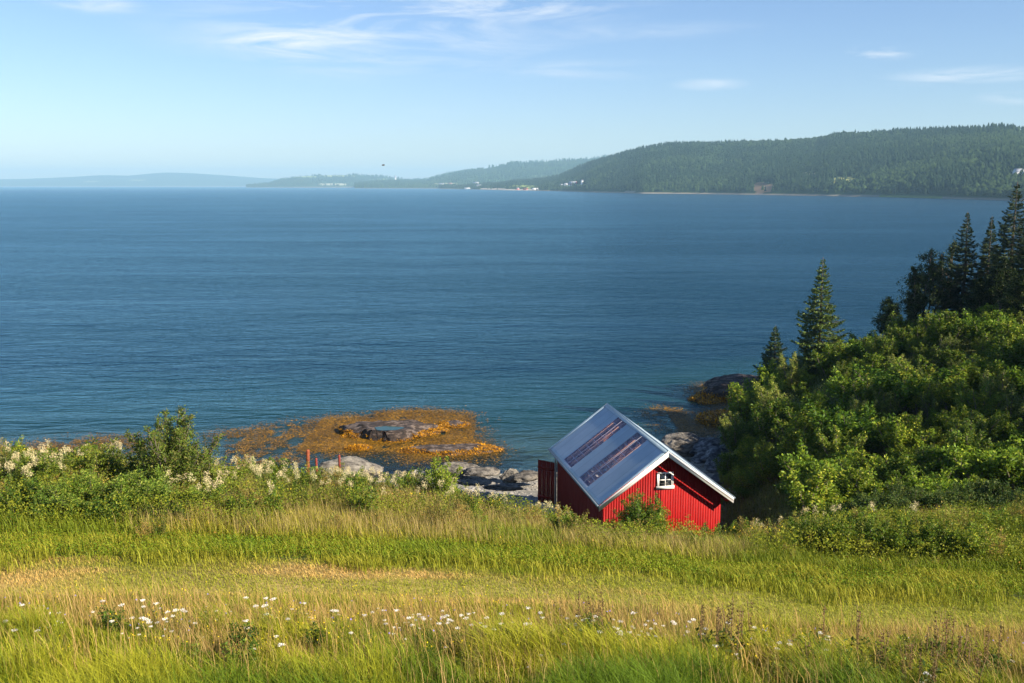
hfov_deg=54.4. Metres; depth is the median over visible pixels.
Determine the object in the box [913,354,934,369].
bush
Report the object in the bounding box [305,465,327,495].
weed clump
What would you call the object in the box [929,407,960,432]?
bush
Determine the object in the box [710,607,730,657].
dock stalk
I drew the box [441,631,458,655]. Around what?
weed clump
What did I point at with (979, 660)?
dock stalk
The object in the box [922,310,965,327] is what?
bush
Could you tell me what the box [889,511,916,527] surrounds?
weed clump
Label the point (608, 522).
weed clump
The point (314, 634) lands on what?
weed clump
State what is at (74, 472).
weed clump
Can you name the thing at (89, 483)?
willow bush
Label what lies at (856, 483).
bush
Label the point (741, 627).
dock stalk
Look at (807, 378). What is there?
bush
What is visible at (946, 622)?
dock stalk
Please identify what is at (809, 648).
weed clump
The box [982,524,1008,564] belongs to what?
weed clump
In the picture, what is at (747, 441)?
bush
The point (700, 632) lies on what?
dock stalk
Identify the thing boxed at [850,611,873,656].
dock stalk
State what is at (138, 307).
water
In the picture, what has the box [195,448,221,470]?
weed clump
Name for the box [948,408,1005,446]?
bush
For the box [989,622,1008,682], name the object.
dock stalk
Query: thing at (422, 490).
meadowsweet
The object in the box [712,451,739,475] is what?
bush
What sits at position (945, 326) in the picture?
bush
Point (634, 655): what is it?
grass
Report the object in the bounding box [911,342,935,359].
bush
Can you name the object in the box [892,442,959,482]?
bush
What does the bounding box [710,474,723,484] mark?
rock
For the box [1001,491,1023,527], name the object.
weed clump
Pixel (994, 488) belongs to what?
bramble bush
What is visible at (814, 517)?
weed clump
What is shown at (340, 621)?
weed clump
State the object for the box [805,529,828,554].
weed clump
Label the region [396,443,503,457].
skerry
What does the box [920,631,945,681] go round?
dock stalk
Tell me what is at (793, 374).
bush
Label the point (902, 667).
dock stalk
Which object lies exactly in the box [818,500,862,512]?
bramble bush
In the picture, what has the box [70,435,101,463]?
weed clump
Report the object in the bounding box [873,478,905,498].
bush
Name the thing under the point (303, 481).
weed clump
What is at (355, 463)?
rock
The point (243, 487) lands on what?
weed clump
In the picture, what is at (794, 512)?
weed clump
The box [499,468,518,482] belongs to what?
rock
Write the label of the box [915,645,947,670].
weed clump
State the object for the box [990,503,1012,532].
weed clump
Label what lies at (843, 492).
bush
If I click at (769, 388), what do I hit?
bush
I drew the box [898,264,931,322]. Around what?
leafy tree
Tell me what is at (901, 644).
weed clump
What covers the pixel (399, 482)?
willow bush
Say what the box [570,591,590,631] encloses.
dock stalk
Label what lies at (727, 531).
weed clump
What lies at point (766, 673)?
weed clump
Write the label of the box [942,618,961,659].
dock stalk
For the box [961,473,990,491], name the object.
bush
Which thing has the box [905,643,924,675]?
dock stalk
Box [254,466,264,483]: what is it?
meadowsweet
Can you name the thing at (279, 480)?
meadowsweet
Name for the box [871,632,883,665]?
dock stalk
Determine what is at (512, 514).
weed clump
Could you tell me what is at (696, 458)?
rock
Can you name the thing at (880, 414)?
bush
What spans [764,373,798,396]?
bush
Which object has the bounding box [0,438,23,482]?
birch shrub
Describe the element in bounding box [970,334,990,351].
bush
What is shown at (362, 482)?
weed clump
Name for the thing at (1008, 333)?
bush
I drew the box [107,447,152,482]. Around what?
willow bush
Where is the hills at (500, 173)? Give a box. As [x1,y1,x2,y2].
[356,161,586,187]
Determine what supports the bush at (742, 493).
on the ground at (520, 459)
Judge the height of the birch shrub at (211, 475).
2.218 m
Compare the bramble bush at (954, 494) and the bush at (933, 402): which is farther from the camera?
the bush at (933, 402)
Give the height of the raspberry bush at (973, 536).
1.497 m
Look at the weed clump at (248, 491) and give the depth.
25.97 m
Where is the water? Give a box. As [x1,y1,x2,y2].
[0,187,1023,473]
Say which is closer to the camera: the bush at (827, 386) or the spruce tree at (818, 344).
the bush at (827, 386)
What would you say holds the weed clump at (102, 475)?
on the ground at (520, 459)
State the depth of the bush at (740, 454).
59.11 m
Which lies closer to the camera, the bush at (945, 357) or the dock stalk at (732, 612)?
the dock stalk at (732, 612)
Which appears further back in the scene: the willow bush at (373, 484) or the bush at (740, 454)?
the bush at (740, 454)
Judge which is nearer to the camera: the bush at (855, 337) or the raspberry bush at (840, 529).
the raspberry bush at (840, 529)
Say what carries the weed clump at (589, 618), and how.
on the ground at (520, 459)
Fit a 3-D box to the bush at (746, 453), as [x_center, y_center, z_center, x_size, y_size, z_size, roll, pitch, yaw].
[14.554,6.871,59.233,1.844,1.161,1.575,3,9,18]
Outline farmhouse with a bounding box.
[1012,169,1023,173]
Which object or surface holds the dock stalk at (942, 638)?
on the ground at (520, 459)
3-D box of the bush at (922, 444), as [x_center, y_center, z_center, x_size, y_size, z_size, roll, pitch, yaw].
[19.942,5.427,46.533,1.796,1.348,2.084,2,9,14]
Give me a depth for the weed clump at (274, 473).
30.67 m
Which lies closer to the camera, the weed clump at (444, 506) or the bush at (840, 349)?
the weed clump at (444, 506)
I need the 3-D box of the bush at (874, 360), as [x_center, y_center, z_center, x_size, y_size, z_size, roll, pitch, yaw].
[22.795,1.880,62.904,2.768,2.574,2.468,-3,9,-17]
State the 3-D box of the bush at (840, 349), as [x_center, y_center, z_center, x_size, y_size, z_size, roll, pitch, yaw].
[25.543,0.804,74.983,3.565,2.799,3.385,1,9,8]
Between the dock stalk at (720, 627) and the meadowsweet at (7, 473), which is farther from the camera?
the meadowsweet at (7, 473)
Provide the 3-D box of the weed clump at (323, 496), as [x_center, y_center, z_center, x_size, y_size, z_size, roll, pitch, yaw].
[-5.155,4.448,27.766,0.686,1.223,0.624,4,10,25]
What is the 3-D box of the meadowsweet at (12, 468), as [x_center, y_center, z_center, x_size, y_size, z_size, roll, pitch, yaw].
[-13.649,3.898,27.193,0.403,1.236,0.479,7,11,39]
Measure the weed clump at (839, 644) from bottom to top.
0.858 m
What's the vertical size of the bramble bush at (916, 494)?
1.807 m
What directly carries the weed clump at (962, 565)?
on the ground at (520, 459)
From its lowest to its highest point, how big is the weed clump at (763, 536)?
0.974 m
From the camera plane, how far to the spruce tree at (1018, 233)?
75.51 m
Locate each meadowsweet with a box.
[1,461,15,485]
[4,462,17,483]
[4,463,19,491]
[19,461,34,496]
[30,454,37,473]
[57,462,67,485]
[59,445,72,468]
[213,475,230,496]
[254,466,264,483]
[273,471,282,495]
[280,467,288,492]
[336,476,346,504]
[389,476,400,502]
[401,471,408,492]
[408,471,416,493]
[419,481,428,509]
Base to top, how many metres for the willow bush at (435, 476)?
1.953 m
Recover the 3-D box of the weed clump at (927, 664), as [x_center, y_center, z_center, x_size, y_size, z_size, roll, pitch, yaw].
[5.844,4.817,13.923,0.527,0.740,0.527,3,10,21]
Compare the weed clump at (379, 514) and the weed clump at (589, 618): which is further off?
the weed clump at (379, 514)
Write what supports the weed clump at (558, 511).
on the ground at (520, 459)
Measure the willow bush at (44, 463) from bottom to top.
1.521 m
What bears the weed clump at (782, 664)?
on the ground at (520, 459)
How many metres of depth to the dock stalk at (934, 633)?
15.35 m
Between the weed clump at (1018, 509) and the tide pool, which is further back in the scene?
the tide pool
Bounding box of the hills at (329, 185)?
[255,175,396,186]
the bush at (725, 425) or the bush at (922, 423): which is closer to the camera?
the bush at (922, 423)
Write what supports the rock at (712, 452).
on the ground at (520, 459)
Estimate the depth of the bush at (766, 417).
59.42 m
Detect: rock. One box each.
[318,456,383,476]
[431,461,479,474]
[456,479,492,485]
[464,466,500,476]
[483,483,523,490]
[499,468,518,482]
[509,470,537,481]
[661,432,700,456]
[689,396,725,407]
[689,437,722,454]
[690,451,705,463]
[697,373,756,399]
[697,411,729,427]
[701,447,729,459]
[704,457,715,468]
[706,463,722,472]
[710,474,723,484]
[711,457,723,464]
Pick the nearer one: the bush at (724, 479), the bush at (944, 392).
the bush at (944, 392)
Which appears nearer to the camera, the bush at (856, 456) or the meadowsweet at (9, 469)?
the meadowsweet at (9, 469)
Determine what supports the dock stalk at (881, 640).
on the ground at (520, 459)
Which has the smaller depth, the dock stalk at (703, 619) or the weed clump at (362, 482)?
the dock stalk at (703, 619)
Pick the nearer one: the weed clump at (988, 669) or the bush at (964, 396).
the weed clump at (988, 669)
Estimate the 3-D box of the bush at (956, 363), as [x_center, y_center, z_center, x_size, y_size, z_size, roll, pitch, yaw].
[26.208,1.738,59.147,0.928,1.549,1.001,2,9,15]
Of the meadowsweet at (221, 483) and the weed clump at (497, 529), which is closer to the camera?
the weed clump at (497, 529)
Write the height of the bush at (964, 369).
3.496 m
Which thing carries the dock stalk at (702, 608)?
on the ground at (520, 459)
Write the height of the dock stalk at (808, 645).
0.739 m
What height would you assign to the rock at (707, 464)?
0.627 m
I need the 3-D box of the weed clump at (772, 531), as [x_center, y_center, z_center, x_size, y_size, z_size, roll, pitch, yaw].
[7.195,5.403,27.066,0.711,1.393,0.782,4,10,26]
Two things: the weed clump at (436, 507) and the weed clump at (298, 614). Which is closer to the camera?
the weed clump at (298, 614)
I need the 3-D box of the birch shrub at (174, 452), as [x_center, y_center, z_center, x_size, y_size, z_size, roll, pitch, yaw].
[-9.518,3.260,27.838,2.718,2.988,2.289,6,11,35]
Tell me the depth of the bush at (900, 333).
68.76 m
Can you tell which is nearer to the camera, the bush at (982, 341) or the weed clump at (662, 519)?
the weed clump at (662, 519)
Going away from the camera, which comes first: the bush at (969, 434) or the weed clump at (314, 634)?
the weed clump at (314, 634)
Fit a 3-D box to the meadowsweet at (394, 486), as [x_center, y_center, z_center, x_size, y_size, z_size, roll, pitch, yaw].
[-3.354,4.422,28.948,0.373,1.116,0.397,6,11,33]
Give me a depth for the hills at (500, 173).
6806.44 m
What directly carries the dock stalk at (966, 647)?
on the ground at (520, 459)
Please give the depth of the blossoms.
16.61 m
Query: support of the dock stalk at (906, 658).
on the ground at (520, 459)
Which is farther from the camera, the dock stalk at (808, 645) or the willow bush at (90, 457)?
the willow bush at (90, 457)
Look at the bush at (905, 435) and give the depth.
48.20 m
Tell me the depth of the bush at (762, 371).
75.80 m
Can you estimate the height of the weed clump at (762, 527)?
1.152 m
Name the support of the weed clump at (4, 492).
on the ground at (520, 459)
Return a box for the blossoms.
[4,448,1023,665]
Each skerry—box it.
[338,419,447,448]
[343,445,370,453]
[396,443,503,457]
[439,420,469,432]
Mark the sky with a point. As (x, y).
(275, 89)
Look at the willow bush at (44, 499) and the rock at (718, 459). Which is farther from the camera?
the rock at (718, 459)
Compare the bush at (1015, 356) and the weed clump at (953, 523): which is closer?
the weed clump at (953, 523)
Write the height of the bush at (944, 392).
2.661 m
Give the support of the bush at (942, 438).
on the ground at (520, 459)
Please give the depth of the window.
45.71 m
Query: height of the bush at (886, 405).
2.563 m
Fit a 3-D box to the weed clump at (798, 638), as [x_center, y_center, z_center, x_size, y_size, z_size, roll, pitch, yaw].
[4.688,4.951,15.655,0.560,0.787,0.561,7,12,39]
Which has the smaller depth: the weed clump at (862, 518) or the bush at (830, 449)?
the weed clump at (862, 518)
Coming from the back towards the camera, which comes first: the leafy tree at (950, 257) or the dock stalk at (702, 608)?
the leafy tree at (950, 257)
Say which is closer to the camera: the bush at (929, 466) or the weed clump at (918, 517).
the weed clump at (918, 517)
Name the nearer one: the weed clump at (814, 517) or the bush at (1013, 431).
the weed clump at (814, 517)
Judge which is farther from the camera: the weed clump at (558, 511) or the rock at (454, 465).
the rock at (454, 465)
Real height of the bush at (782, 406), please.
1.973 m
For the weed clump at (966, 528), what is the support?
on the ground at (520, 459)
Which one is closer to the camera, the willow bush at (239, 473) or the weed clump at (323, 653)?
the weed clump at (323, 653)
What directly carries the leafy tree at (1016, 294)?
on the ground at (520, 459)
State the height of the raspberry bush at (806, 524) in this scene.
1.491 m
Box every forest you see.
[246,173,423,186]
[354,154,613,187]
[439,122,1023,196]
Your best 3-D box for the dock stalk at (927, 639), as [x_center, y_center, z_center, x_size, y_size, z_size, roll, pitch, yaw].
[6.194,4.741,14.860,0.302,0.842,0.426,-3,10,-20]
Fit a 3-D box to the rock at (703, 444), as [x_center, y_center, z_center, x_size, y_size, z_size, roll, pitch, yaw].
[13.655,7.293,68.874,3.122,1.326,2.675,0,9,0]
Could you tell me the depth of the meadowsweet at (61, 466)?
27.94 m
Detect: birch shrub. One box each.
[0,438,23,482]
[123,405,225,490]
[196,435,214,491]
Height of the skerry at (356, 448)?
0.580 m
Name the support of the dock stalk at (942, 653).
on the ground at (520, 459)
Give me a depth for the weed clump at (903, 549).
25.57 m
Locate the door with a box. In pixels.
[538,460,556,504]
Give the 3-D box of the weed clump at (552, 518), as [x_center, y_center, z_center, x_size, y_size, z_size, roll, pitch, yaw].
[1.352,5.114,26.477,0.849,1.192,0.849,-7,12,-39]
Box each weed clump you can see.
[0,484,15,511]
[5,510,21,528]
[6,434,27,454]
[9,445,32,466]
[45,447,78,463]
[62,478,86,500]
[66,465,83,482]
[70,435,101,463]
[86,460,116,488]
[95,605,127,633]
[111,616,131,633]
[130,621,143,634]
[134,518,152,540]
[135,645,163,667]
[142,513,158,526]
[150,513,168,538]
[168,480,188,495]
[169,484,192,507]
[177,641,204,672]
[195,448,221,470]
[204,651,221,671]
[210,497,226,518]
[220,637,262,670]
[225,492,259,520]
[225,620,262,660]
[229,451,249,480]
[230,481,261,504]
[233,475,258,502]
[239,508,259,533]
[242,457,258,477]
[262,454,287,476]
[262,484,287,523]
[266,458,292,483]
[267,465,286,481]
[287,483,310,515]
[287,603,308,624]
[291,471,310,494]
[291,486,307,502]
[297,466,328,493]
[298,459,320,476]
[302,621,329,656]
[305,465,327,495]
[315,479,338,512]
[317,646,329,664]
[320,466,343,495]
[321,462,344,484]
[327,481,345,509]
[329,510,346,534]
[332,611,349,630]
[344,465,367,495]
[349,486,379,521]
[371,512,380,524]
[376,480,387,500]
[399,467,416,496]
[414,467,432,497]
[422,491,454,529]
[424,645,441,675]
[437,492,458,524]
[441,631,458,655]
[442,484,468,511]
[450,498,471,527]
[454,486,472,508]
[461,492,478,517]
[461,493,478,510]
[464,647,483,676]
[468,500,482,521]
[474,509,488,527]
[484,513,502,538]
[488,624,509,645]
[506,498,531,527]
[526,502,542,523]
[545,512,579,535]
[548,501,571,525]
[558,506,583,536]
[566,510,592,537]
[582,612,604,634]
[591,522,605,534]
[600,517,614,533]
[604,529,623,545]
[634,518,653,537]
[645,506,669,538]
[671,515,698,545]
[685,531,707,550]
[713,528,725,541]
[722,519,739,539]
[733,515,756,540]
[736,516,757,537]
[739,632,771,659]
[746,520,764,540]
[753,530,772,554]
[754,521,768,535]
[758,661,775,682]
[766,516,787,546]
[771,651,794,682]
[779,656,796,676]
[783,541,796,558]
[785,507,802,539]
[792,639,820,668]
[793,631,828,649]
[798,504,821,526]
[799,642,824,673]
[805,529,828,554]
[809,524,825,555]
[820,502,848,524]
[834,629,851,648]
[834,641,864,664]
[839,659,881,682]
[844,515,868,548]
[850,502,879,529]
[851,507,870,521]
[851,530,876,559]
[855,655,883,678]
[858,635,889,665]
[882,641,908,678]
[885,538,910,556]
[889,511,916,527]
[891,634,915,656]
[895,513,911,532]
[899,631,932,652]
[899,642,919,659]
[912,513,926,527]
[913,656,946,681]
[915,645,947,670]
[939,498,968,531]
[945,516,959,531]
[954,505,974,528]
[960,560,970,571]
[963,521,983,538]
[970,654,998,682]
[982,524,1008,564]
[985,644,1012,682]
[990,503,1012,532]
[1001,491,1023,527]
[1009,493,1023,526]
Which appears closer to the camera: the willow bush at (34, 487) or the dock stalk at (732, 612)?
the dock stalk at (732, 612)
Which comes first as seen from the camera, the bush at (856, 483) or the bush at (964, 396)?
the bush at (856, 483)
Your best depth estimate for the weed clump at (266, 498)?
25.71 m
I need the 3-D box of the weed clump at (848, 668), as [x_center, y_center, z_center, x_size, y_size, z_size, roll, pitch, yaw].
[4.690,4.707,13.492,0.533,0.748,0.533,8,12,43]
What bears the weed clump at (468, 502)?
on the ground at (520, 459)
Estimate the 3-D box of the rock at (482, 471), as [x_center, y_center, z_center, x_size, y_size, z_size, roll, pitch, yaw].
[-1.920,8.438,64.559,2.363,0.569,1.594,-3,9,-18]
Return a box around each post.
[306,449,309,472]
[338,455,340,476]
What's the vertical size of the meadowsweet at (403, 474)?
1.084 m
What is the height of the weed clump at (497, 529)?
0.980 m
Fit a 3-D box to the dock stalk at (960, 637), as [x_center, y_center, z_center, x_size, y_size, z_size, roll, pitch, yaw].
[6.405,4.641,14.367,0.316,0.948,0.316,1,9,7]
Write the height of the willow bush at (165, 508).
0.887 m
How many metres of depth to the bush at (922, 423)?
51.41 m
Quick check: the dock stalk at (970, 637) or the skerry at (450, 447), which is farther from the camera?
the skerry at (450, 447)
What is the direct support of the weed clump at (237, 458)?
on the ground at (520, 459)
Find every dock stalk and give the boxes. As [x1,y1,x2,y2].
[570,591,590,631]
[579,600,587,625]
[581,596,595,626]
[589,590,610,630]
[592,597,610,645]
[594,608,608,629]
[691,620,710,644]
[694,607,711,653]
[695,605,713,641]
[708,607,729,653]
[709,616,723,645]
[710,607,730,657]
[720,598,745,658]
[720,601,736,651]
[721,612,739,645]
[727,606,751,667]
[738,610,748,650]
[740,599,757,640]
[805,641,811,672]
[814,607,832,644]
[844,607,868,652]
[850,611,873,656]
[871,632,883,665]
[873,629,890,673]
[879,629,891,659]
[897,641,917,680]
[899,642,908,662]
[900,660,905,678]
[903,640,926,682]
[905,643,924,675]
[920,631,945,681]
[920,652,937,682]
[921,611,943,653]
[924,632,933,658]
[928,641,939,668]
[935,618,957,665]
[936,619,951,661]
[939,639,950,671]
[940,612,956,654]
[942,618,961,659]
[949,634,967,677]
[949,638,968,678]
[954,621,974,675]
[954,643,979,682]
[960,640,981,674]
[967,654,986,682]
[968,624,978,658]
[969,629,996,676]
[977,650,988,676]
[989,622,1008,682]
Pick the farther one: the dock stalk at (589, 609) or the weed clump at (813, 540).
the weed clump at (813, 540)
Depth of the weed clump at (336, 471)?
32.34 m
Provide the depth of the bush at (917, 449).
44.37 m
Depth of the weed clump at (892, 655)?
14.32 m
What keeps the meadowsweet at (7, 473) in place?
on the ground at (520, 459)
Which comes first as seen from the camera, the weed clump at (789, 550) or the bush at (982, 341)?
the weed clump at (789, 550)
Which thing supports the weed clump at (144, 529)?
on the ground at (520, 459)
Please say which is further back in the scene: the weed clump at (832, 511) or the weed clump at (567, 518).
the weed clump at (832, 511)
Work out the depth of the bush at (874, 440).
49.89 m
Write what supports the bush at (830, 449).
on the ground at (520, 459)
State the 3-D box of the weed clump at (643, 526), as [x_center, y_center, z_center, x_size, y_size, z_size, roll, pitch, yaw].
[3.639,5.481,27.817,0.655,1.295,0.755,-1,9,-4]
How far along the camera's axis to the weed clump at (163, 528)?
23.53 m
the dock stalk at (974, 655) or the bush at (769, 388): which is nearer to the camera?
the dock stalk at (974, 655)
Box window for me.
[656,472,673,489]
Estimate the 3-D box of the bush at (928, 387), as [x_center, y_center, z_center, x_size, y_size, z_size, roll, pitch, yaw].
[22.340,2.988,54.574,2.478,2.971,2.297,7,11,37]
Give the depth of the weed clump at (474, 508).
27.57 m
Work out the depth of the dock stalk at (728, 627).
15.31 m
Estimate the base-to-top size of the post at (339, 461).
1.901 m
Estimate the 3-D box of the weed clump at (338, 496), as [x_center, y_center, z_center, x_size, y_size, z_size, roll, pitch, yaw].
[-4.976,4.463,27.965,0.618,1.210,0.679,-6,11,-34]
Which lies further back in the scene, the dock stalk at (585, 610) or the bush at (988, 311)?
the bush at (988, 311)
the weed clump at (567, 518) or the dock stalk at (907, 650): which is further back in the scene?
the weed clump at (567, 518)
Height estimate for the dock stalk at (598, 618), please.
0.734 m
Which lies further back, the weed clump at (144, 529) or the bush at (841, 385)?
the bush at (841, 385)
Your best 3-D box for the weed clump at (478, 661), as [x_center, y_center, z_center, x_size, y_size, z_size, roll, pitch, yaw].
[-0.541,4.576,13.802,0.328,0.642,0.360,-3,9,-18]
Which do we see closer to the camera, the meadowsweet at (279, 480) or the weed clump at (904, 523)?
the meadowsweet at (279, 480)
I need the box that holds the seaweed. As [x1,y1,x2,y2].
[0,381,732,467]
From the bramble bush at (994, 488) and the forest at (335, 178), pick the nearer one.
the bramble bush at (994, 488)
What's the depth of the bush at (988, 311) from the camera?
67.16 m
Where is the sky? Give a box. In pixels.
[0,0,1023,179]
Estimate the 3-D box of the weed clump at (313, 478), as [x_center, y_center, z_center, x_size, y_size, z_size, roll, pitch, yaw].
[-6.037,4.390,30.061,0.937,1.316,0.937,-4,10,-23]
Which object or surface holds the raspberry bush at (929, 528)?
on the ground at (520, 459)
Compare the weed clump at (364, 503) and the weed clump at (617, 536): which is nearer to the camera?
the weed clump at (617, 536)
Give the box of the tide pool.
[375,426,403,429]
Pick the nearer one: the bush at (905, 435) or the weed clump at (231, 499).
the weed clump at (231, 499)
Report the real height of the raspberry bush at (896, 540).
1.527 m
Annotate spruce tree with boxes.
[751,326,788,387]
[778,259,848,378]
[927,213,983,318]
[958,217,1000,319]
[971,181,1023,312]
[995,222,1023,317]
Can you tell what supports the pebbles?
on the ground at (520, 459)
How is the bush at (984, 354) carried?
on the ground at (520, 459)
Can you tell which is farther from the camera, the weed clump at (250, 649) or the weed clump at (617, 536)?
the weed clump at (617, 536)
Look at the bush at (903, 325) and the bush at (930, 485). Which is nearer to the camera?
the bush at (930, 485)
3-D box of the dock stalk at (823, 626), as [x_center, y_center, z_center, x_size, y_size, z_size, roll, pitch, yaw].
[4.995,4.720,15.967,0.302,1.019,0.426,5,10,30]
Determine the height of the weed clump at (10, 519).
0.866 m
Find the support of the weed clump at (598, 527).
on the ground at (520, 459)
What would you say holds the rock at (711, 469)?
on the ground at (520, 459)
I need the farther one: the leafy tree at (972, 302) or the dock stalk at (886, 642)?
the leafy tree at (972, 302)
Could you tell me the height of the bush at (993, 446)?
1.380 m
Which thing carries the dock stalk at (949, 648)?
on the ground at (520, 459)
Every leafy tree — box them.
[871,296,903,337]
[896,248,955,315]
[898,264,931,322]
[922,237,968,312]
[959,277,997,316]
[975,258,1018,310]
[994,271,1023,324]
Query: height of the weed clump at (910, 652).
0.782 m
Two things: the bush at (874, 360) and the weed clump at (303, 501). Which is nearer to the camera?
the weed clump at (303, 501)
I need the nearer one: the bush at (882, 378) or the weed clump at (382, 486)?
the weed clump at (382, 486)
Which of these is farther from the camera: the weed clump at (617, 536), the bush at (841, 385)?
the bush at (841, 385)
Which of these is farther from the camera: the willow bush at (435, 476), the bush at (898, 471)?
the bush at (898, 471)
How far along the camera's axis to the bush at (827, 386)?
62.99 m
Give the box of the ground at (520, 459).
[0,335,1023,680]
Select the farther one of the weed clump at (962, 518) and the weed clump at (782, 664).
the weed clump at (962, 518)
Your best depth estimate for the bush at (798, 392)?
66.72 m
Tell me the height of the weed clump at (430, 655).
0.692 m
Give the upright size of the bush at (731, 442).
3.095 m
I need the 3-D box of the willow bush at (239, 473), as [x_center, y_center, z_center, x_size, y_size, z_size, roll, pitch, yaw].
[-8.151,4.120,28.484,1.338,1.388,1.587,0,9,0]
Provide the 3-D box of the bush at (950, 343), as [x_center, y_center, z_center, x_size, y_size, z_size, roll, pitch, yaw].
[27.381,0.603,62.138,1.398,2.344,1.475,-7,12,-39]
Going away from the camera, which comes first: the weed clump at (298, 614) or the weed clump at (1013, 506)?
the weed clump at (298, 614)
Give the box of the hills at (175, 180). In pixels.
[0,173,276,186]
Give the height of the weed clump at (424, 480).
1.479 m
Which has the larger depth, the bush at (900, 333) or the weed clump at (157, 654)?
the bush at (900, 333)
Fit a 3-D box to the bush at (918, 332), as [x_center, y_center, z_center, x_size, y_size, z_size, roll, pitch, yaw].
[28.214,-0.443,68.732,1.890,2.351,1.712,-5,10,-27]
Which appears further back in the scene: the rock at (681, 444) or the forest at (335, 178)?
the forest at (335, 178)
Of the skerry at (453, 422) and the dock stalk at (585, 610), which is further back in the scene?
the skerry at (453, 422)
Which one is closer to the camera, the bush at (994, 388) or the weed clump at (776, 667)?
the weed clump at (776, 667)
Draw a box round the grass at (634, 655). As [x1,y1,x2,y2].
[0,335,1023,682]
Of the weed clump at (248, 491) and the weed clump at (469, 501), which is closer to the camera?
the weed clump at (248, 491)
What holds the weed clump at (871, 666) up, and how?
on the ground at (520, 459)
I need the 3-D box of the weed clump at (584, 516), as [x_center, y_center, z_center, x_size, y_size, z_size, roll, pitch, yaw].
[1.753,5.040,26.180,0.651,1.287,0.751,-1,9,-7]
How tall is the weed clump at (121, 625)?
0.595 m
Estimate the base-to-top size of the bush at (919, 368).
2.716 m
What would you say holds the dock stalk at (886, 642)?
on the ground at (520, 459)
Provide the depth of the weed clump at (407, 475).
31.27 m
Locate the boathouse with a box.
[538,403,734,535]
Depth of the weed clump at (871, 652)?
14.95 m
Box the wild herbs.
[0,338,1023,682]
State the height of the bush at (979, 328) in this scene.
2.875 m
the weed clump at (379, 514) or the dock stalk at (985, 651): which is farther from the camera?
the weed clump at (379, 514)
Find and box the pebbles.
[410,461,733,516]
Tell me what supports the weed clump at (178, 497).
on the ground at (520, 459)
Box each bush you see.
[0,476,55,515]
[12,451,73,486]
[24,487,87,519]
[31,466,113,516]
[72,437,128,480]
[73,493,142,524]
[97,464,174,518]
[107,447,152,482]
[129,498,193,520]
[158,475,236,517]
[205,455,252,495]
[217,500,260,522]
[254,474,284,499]
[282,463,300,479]
[339,472,378,491]
[382,466,423,494]
[425,454,462,497]
[479,494,510,514]
[612,488,672,535]
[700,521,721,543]
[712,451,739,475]
[716,416,755,451]
[717,470,732,488]
[718,410,742,444]
[721,488,736,504]
[724,382,757,423]
[726,377,767,401]
[733,485,757,499]
[734,443,753,460]
[739,437,756,450]
[742,450,753,458]
[749,397,790,443]
[752,360,810,386]
[752,376,786,401]
[753,437,773,462]
[753,448,793,482]
[757,382,796,416]
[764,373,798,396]
[769,411,824,459]
[775,351,807,397]
[775,439,854,483]
[778,400,826,416]
[778,461,848,520]
[780,478,850,515]
[783,390,847,431]
[787,511,837,554]
[791,381,812,399]
[796,422,852,461]
[799,371,818,387]
[802,399,895,456]
[811,342,847,377]
[812,424,867,460]
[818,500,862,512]
[820,512,871,558]
[822,366,878,402]
[822,379,836,395]
[830,334,870,361]
[831,359,853,378]
[833,465,895,504]
[835,447,897,485]
[836,396,852,411]
[841,337,875,363]
[844,511,898,559]
[846,358,952,414]
[846,395,877,413]
[847,372,890,416]
[847,487,912,517]
[848,330,873,342]
[848,337,864,363]
[849,352,897,377]
[857,329,897,364]
[860,411,921,453]
[867,335,916,357]
[868,412,940,456]
[870,382,904,417]
[871,412,899,429]
[872,455,911,493]
[872,514,937,559]
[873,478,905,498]
[881,314,915,337]
[882,323,916,344]
[883,479,946,513]
[887,353,907,379]
[888,310,943,330]
[888,442,922,465]
[892,355,985,391]
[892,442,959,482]
[901,369,942,415]
[902,411,932,435]
[903,465,972,508]
[904,333,926,354]
[905,360,934,376]
[906,319,930,343]
[909,514,964,562]
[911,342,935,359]
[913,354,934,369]
[913,445,932,465]
[916,309,973,349]
[917,391,945,424]
[918,440,952,461]
[920,481,990,515]
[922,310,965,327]
[923,426,948,446]
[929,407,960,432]
[930,344,967,367]
[931,375,976,413]
[937,430,1023,483]
[938,332,960,355]
[939,405,978,433]
[939,521,994,562]
[945,418,994,478]
[946,358,960,371]
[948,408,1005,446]
[952,475,1011,511]
[953,379,1003,420]
[958,309,1023,345]
[960,303,1011,324]
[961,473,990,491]
[968,361,1010,397]
[969,348,997,364]
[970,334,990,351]
[976,361,990,373]
[976,369,1015,411]
[980,320,1023,360]
[981,409,1022,441]
[985,487,1023,513]
[986,334,1023,373]
[986,440,1006,450]
[991,359,1023,400]
[998,450,1023,492]
[999,387,1023,432]
[1005,424,1023,444]
[1006,306,1023,326]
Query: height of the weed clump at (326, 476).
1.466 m
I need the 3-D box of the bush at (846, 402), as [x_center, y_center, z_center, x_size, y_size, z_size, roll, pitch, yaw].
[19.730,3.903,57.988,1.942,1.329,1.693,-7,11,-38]
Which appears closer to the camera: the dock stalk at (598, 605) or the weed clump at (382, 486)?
the dock stalk at (598, 605)
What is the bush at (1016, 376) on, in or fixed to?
on the ground at (520, 459)
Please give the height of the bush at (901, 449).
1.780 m
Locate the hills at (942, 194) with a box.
[440,132,1023,200]
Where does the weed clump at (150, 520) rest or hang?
on the ground at (520, 459)
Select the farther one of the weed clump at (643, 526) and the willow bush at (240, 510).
the weed clump at (643, 526)
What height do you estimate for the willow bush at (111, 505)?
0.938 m
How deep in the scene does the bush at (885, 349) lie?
65.80 m

